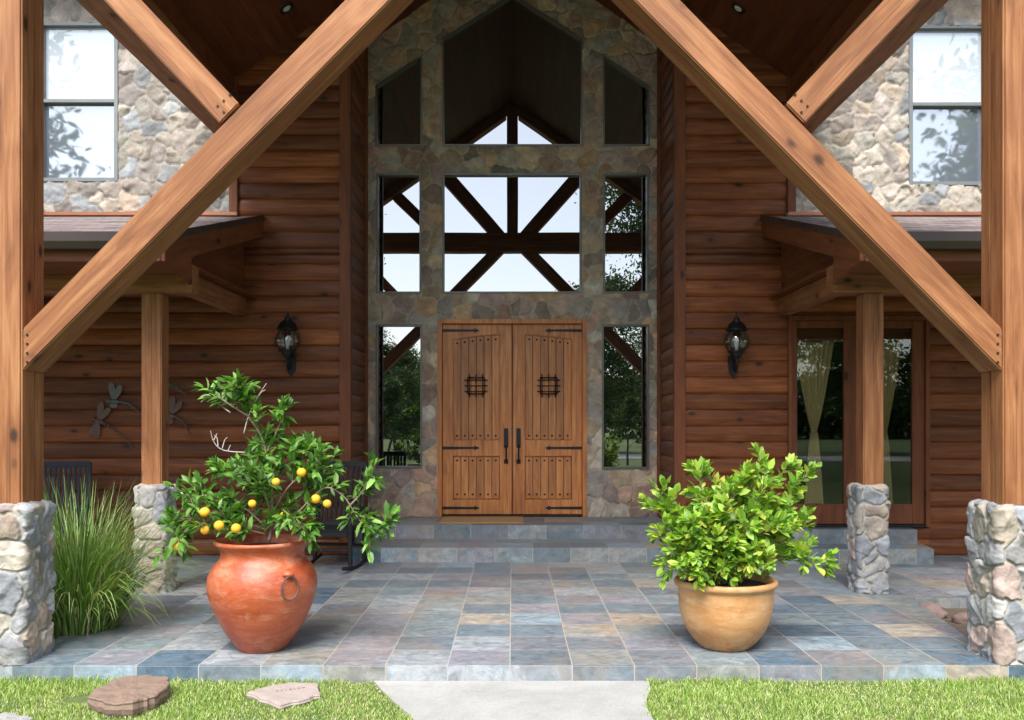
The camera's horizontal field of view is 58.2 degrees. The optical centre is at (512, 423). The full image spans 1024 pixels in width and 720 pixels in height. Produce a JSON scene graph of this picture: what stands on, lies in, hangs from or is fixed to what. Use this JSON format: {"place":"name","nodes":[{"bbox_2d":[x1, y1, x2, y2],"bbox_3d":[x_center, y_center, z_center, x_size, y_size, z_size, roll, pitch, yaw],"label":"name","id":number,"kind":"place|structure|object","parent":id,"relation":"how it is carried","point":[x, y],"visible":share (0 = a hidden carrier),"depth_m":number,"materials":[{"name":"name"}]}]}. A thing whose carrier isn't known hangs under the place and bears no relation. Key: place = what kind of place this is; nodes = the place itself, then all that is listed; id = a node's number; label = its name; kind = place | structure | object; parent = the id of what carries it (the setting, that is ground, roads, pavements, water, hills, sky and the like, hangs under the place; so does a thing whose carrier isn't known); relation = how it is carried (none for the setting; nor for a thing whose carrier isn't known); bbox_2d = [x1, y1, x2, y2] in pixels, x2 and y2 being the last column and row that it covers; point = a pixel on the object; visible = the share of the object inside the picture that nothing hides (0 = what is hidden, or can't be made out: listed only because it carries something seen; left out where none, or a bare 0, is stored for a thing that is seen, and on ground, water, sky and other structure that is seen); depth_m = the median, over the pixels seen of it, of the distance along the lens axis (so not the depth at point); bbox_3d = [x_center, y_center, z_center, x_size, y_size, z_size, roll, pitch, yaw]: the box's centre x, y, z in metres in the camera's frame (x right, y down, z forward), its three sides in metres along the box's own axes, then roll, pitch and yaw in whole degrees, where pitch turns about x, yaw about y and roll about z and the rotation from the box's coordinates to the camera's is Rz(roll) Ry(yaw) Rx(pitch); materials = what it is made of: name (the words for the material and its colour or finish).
{"place":"outdoors","nodes":[
{"label":"outdoors","id":0,"kind":"place"},
{"bbox_2d":[0,673,1023,719],"bbox_3d":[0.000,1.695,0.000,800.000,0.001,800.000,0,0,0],"label":"ground","id":1,"kind":"structure","parent":0,"point":[83,698],"depth_m":5.54,"materials":[{"name":"green plant"}]},
{"bbox_2d":[0,712,32,719],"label":"stepping stone","id":2,"kind":"object","parent":1,"relation":"on","point":[8,716],"visible":1,"depth_m":5.17,"materials":[{"name":"white stone"}]},
{"bbox_2d":[87,674,170,717],"bbox_3d":[-2.301,1.645,5.554,0.422,0.119,0.580,0,0,0],"label":"stepping stone","id":3,"kind":"object","parent":1,"relation":"on","point":[128,696],"visible":0.99,"depth_m":5.43,"materials":[{"name":"brown stone"}]},
{"bbox_2d":[246,682,320,710],"bbox_3d":[-1.366,1.678,5.686,0.408,0.058,0.429,0,0,42],"label":"stepping stone","id":4,"kind":"object","parent":1,"relation":"on","point":[284,695],"visible":0.98,"depth_m":5.61,"materials":[{"name":"grey stone"}]},
{"bbox_2d":[0,555,1023,682],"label":"porch floor","id":5,"kind":"structure","parent":1,"relation":"on","point":[367,622],"depth_m":6.91,"materials":[{"name":"grey tile"}]},
{"bbox_2d":[0,499,56,665],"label":"stone pier","id":6,"kind":"structure","parent":5,"relation":"on","point":[27,548],"depth_m":6.03,"materials":[{"name":"grey stone"}]},
{"bbox_2d":[44,461,92,550],"bbox_3d":[-5.015,1.010,10.071,0.670,1.151,0.906,0,0,-10],"label":"rocking chair","id":7,"kind":"object","parent":5,"relation":"on","point":[55,465],"visible":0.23,"depth_m":10.41,"materials":[{"name":"black wood"}]},
{"bbox_2d":[131,483,178,593],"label":"stone pier","id":8,"kind":"structure","parent":5,"relation":"on","point":[163,500],"depth_m":8.51,"materials":[{"name":"grey stone"}]},
{"bbox_2d":[206,533,317,653],"bbox_3d":[-1.750,1.196,6.440,0.755,0.773,0.751,0,0,0],"label":"urn","id":9,"kind":"object","parent":5,"relation":"on","point":[261,591],"visible":0.96,"depth_m":6.17,"materials":[{"name":"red ceramic"}]},
{"bbox_2d":[152,368,400,567],"bbox_3d":[-1.621,0.305,6.458,1.729,1.373,0.831,0,0,0],"label":"orange tree","id":10,"kind":"object","parent":9,"relation":"in","point":[261,476],"visible":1,"depth_m":6.32,"materials":[{"name":"green plant"}]},
{"bbox_2d":[293,461,367,570],"bbox_3d":[-1.985,1.010,10.091,0.670,1.151,0.906,0,0,9],"label":"rocking chair","id":11,"kind":"object","parent":5,"relation":"on","point":[330,526],"visible":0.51,"depth_m":10.34,"materials":[{"name":"black paint"}]},
{"bbox_2d":[354,516,670,542],"bbox_3d":[0.000,1.440,11.875,3.890,0.380,1.250,0,0,0],"label":"entry landing","id":12,"kind":"object","parent":5,"relation":"on","point":[582,527],"visible":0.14,"depth_m":11.25,"materials":[{"name":"stone"}]},
{"bbox_2d":[439,516,522,523],"bbox_3d":[-0.392,1.241,11.785,1.056,0.016,0.730,0,0,0],"label":"doormat","id":13,"kind":"object","parent":12,"relation":"on","point":[481,520],"visible":1,"depth_m":11.64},
{"bbox_2d":[353,539,674,561],"bbox_3d":[0.000,1.522,10.865,3.720,0.215,0.870,0,0,0],"label":"entry step","id":14,"kind":"object","parent":5,"relation":"on","point":[521,550],"visible":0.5,"depth_m":10.43,"materials":[{"name":"stone"}]},
{"bbox_2d":[674,570,777,651],"bbox_3d":[1.504,1.339,6.500,0.719,0.488,0.715,0,0,0],"label":"flower pot","id":15,"kind":"object","parent":5,"relation":"on","point":[721,617],"visible":0.83,"depth_m":6.25,"materials":[{"name":"ceramic"}]},
{"bbox_2d":[637,442,841,592],"bbox_3d":[1.573,0.642,6.474,1.381,1.018,0.870,0,0,0],"label":"leafy bush","id":16,"kind":"object","parent":15,"relation":"in","point":[710,536],"visible":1,"depth_m":6.35,"materials":[{"name":"green plant"}]},
{"bbox_2d":[784,527,916,543],"bbox_3d":[3.960,1.435,10.840,1.520,0.390,0.240,0,0,0],"label":"side landing","id":17,"kind":"object","parent":5,"relation":"on","point":[838,535],"visible":0.24,"depth_m":10.72,"materials":[{"name":"stone"}]},
{"bbox_2d":[778,542,933,563],"bbox_3d":[3.934,1.520,10.630,1.769,0.220,0.660,0,0,0],"label":"side step","id":18,"kind":"object","parent":5,"relation":"on","point":[918,553],"visible":0.35,"depth_m":10.30,"materials":[{"name":"stone"}]},
{"bbox_2d":[846,483,890,593],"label":"stone pier","id":19,"kind":"structure","parent":5,"relation":"on","point":[867,537],"depth_m":8.51,"materials":[{"name":"grey stone"}]},
{"bbox_2d":[964,499,1023,664],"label":"stone pier","id":20,"kind":"structure","parent":5,"relation":"on","point":[994,575],"depth_m":6.02,"materials":[{"name":"grey stone"}]},
{"bbox_2d":[44,0,980,554],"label":"log house","id":21,"kind":"structure","parent":1,"relation":"on","point":[526,258],"depth_m":11.00,"materials":[{"name":"brown wood"}]},
{"bbox_2d":[44,22,118,181],"bbox_3d":[-5.171,-3.833,10.998,0.943,1.906,0.095,0,0,0],"label":"window","id":22,"kind":"structure","parent":21,"relation":"in","point":[81,102],"depth_m":11.03,"materials":[{"name":"white glass"}]},
{"bbox_2d":[88,402,134,446],"bbox_3d":[-4.714,0.045,10.930,0.611,0.422,0.060,22,0,0],"label":"dragonfly","id":23,"kind":"object","parent":21,"relation":"attached to","point":[94,429],"visible":1,"depth_m":10.92,"materials":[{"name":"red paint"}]},
{"bbox_2d":[106,382,141,413],"bbox_3d":[-4.607,-0.293,10.930,0.432,0.363,0.060,3,0,0],"label":"dragonfly","id":24,"kind":"object","parent":21,"relation":"attached to","point":[114,401],"visible":0.98,"depth_m":10.92,"materials":[{"name":"paint"}]},
{"bbox_2d":[169,383,188,395],"bbox_3d":[-4.080,-0.509,10.930,0.471,0.363,0.060,2,0,0],"label":"dragonfly","id":25,"kind":"object","parent":21,"relation":"attached to","point":[173,386],"visible":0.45,"depth_m":10.93,"materials":[{"name":"paint"}]},
{"bbox_2d":[169,396,189,433],"bbox_3d":[-3.948,-0.097,10.930,0.392,0.363,0.060,20,0,0],"label":"dragonfly","id":26,"kind":"object","parent":21,"relation":"attached to","point":[174,407],"visible":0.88,"depth_m":10.92,"materials":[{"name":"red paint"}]},
{"bbox_2d":[274,311,299,376],"bbox_3d":[-2.639,-0.930,10.802,0.306,0.766,0.323,0,0,0],"label":"wall lantern","id":27,"kind":"object","parent":21,"relation":"attached to","point":[287,323],"depth_m":10.76,"materials":[{"name":"metal"}]},
{"bbox_2d":[375,55,421,146],"bbox_3d":[-1.518,-4.308,12.306,0.627,1.222,0.077,0,0,0],"label":"window","id":28,"kind":"structure","parent":21,"relation":"in","point":[398,98],"depth_m":12.33,"materials":[{"name":"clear glass"}]},
{"bbox_2d":[376,173,420,293],"bbox_3d":[-1.518,-2.533,12.306,0.602,1.603,0.077,0,0,0],"label":"window","id":29,"kind":"structure","parent":21,"relation":"in","point":[398,195],"depth_m":12.33,"materials":[{"name":"clear glass"}]},
{"bbox_2d":[376,324,421,467],"bbox_3d":[-1.515,-0.358,12.306,0.621,1.920,0.077,0,0,0],"label":"window","id":30,"kind":"structure","parent":21,"relation":"in","point":[398,347],"depth_m":12.33,"materials":[{"name":"clear glass"}]},
{"bbox_2d":[0,0,1023,505],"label":"timber canopy","id":31,"kind":"object","parent":21,"relation":"attached to","point":[198,56],"visible":0.98,"depth_m":6.06,"materials":[{"name":"brown wood"}]},
{"bbox_2d":[280,2,293,13],"bbox_3d":[-2.524,-4.639,10.300,0.180,0.020,0.180,-35,0,0],"label":"ceiling light","id":32,"kind":"object","parent":31,"relation":"attached to","point":[286,8],"visible":1,"depth_m":10.28,"materials":[{"name":"glass"}]},
{"bbox_2d":[731,2,744,13],"bbox_3d":[2.524,-4.639,10.300,0.180,0.020,0.180,35,0,0],"label":"ceiling light","id":33,"kind":"object","parent":31,"relation":"attached to","point":[738,8],"visible":1,"depth_m":10.28,"materials":[{"name":"glass"}]},
{"bbox_2d":[442,173,581,293],"bbox_3d":[-0.006,-2.533,12.306,1.863,1.603,0.077,0,0,0],"label":"window","id":34,"kind":"structure","parent":21,"relation":"in","point":[502,233],"depth_m":12.33,"materials":[{"name":"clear glass"}]},
{"bbox_2d":[437,319,586,516],"bbox_3d":[-0.004,-0.069,12.324,1.995,2.639,0.153,0,0,0],"label":"double door","id":35,"kind":"structure","parent":21,"relation":"in","point":[507,385],"depth_m":12.33,"materials":[{"name":"brown wood"}]},
{"bbox_2d":[442,0,582,146],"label":"window","id":36,"kind":"structure","parent":21,"relation":"in","point":[512,74],"depth_m":12.33,"materials":[{"name":"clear glass"}]},
{"bbox_2d":[602,324,648,468],"bbox_3d":[1.509,-0.352,12.306,0.633,1.933,0.077,0,0,0],"label":"window","id":37,"kind":"structure","parent":21,"relation":"in","point":[625,347],"depth_m":12.33,"materials":[{"name":"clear glass"}]},
{"bbox_2d":[603,173,648,293],"bbox_3d":[1.515,-2.533,12.306,0.608,1.603,0.077,0,0,0],"label":"window","id":38,"kind":"structure","parent":21,"relation":"in","point":[626,195],"depth_m":12.33,"materials":[{"name":"clear glass"}]},
{"bbox_2d":[603,55,649,146],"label":"window","id":39,"kind":"structure","parent":21,"relation":"in","point":[626,97],"depth_m":12.33,"materials":[{"name":"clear glass"}]},
{"bbox_2d":[724,312,749,377],"bbox_3d":[2.628,-0.919,10.802,0.306,0.766,0.323,0,0,0],"label":"wall lantern","id":40,"kind":"object","parent":21,"relation":"attached to","point":[736,324],"depth_m":10.76,"materials":[{"name":"metal"}]},
{"bbox_2d":[797,342,833,503],"bbox_3d":[3.657,0.006,11.160,0.540,2.211,0.078,0,0,0],"label":"curtain","id":41,"kind":"object","parent":21,"relation":"hanging from","point":[813,361],"visible":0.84,"depth_m":11.16,"materials":[{"name":"white fabric"}]},
{"bbox_2d":[787,315,929,526],"bbox_3d":[4.128,-0.021,10.985,1.690,2.521,0.150,0,0,0],"label":"french door","id":42,"kind":"structure","parent":21,"relation":"in","point":[915,329],"depth_m":10.97,"materials":[{"name":"wood"}]},
{"bbox_2d":[883,342,901,503],"bbox_3d":[4.508,0.006,11.160,0.480,2.211,0.078,0,0,0],"label":"curtain","id":43,"kind":"object","parent":21,"relation":"hanging from","point":[891,354],"visible":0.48,"depth_m":11.16,"materials":[{"name":"white fabric"}]},
{"bbox_2d":[908,24,980,185],"bbox_3d":[5.194,-3.793,10.998,0.943,1.918,0.095,0,0,0],"label":"window","id":44,"kind":"structure","parent":21,"relation":"in","point":[944,113],"depth_m":11.03,"materials":[{"name":"white glass"}]},
{"bbox_2d":[374,681,653,719],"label":"concrete walk","id":45,"kind":"structure","parent":1,"relation":"on","point":[524,700],"depth_m":5.59,"materials":[{"name":"grey concrete"}]},
{"bbox_2d":[942,608,967,636],"bbox_3d":[6.150,1.775,7.360,5.700,0.210,1.870,0,0,0],"label":"planting bed","id":46,"kind":"object","parent":1,"relation":"on","point":[962,628],"depth_m":7.78,"materials":[{"name":"soil"}]},
{"bbox_2d":[918,602,948,618],"bbox_3d":[3.617,1.626,7.951,0.207,0.148,0.246,0,0,-13],"label":"rock","id":47,"kind":"object","parent":46,"relation":"on","point":[937,610],"visible":0.46,"depth_m":7.88,"materials":[{"name":"stone"}]},
{"bbox_2d":[951,611,967,624],"bbox_3d":[3.800,1.644,7.707,0.238,0.125,0.172,0,0,-24],"label":"rock","id":48,"kind":"object","parent":46,"relation":"on","point":[960,618],"visible":0.47,"depth_m":7.64,"materials":[{"name":"stone"}]},
{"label":"planting bed","id":49,"kind":"structure","parent":1,"relation":"on","visible":0},
{"bbox_2d":[34,471,217,638],"bbox_3d":[-3.341,1.006,7.154,2.378,1.328,2.316,0,0,0],"label":"grass clump","id":50,"kind":"object","parent":49,"relation":"on","point":[89,588],"visible":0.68,"depth_m":6.89,"materials":[{"name":"green plant"}]}
]}

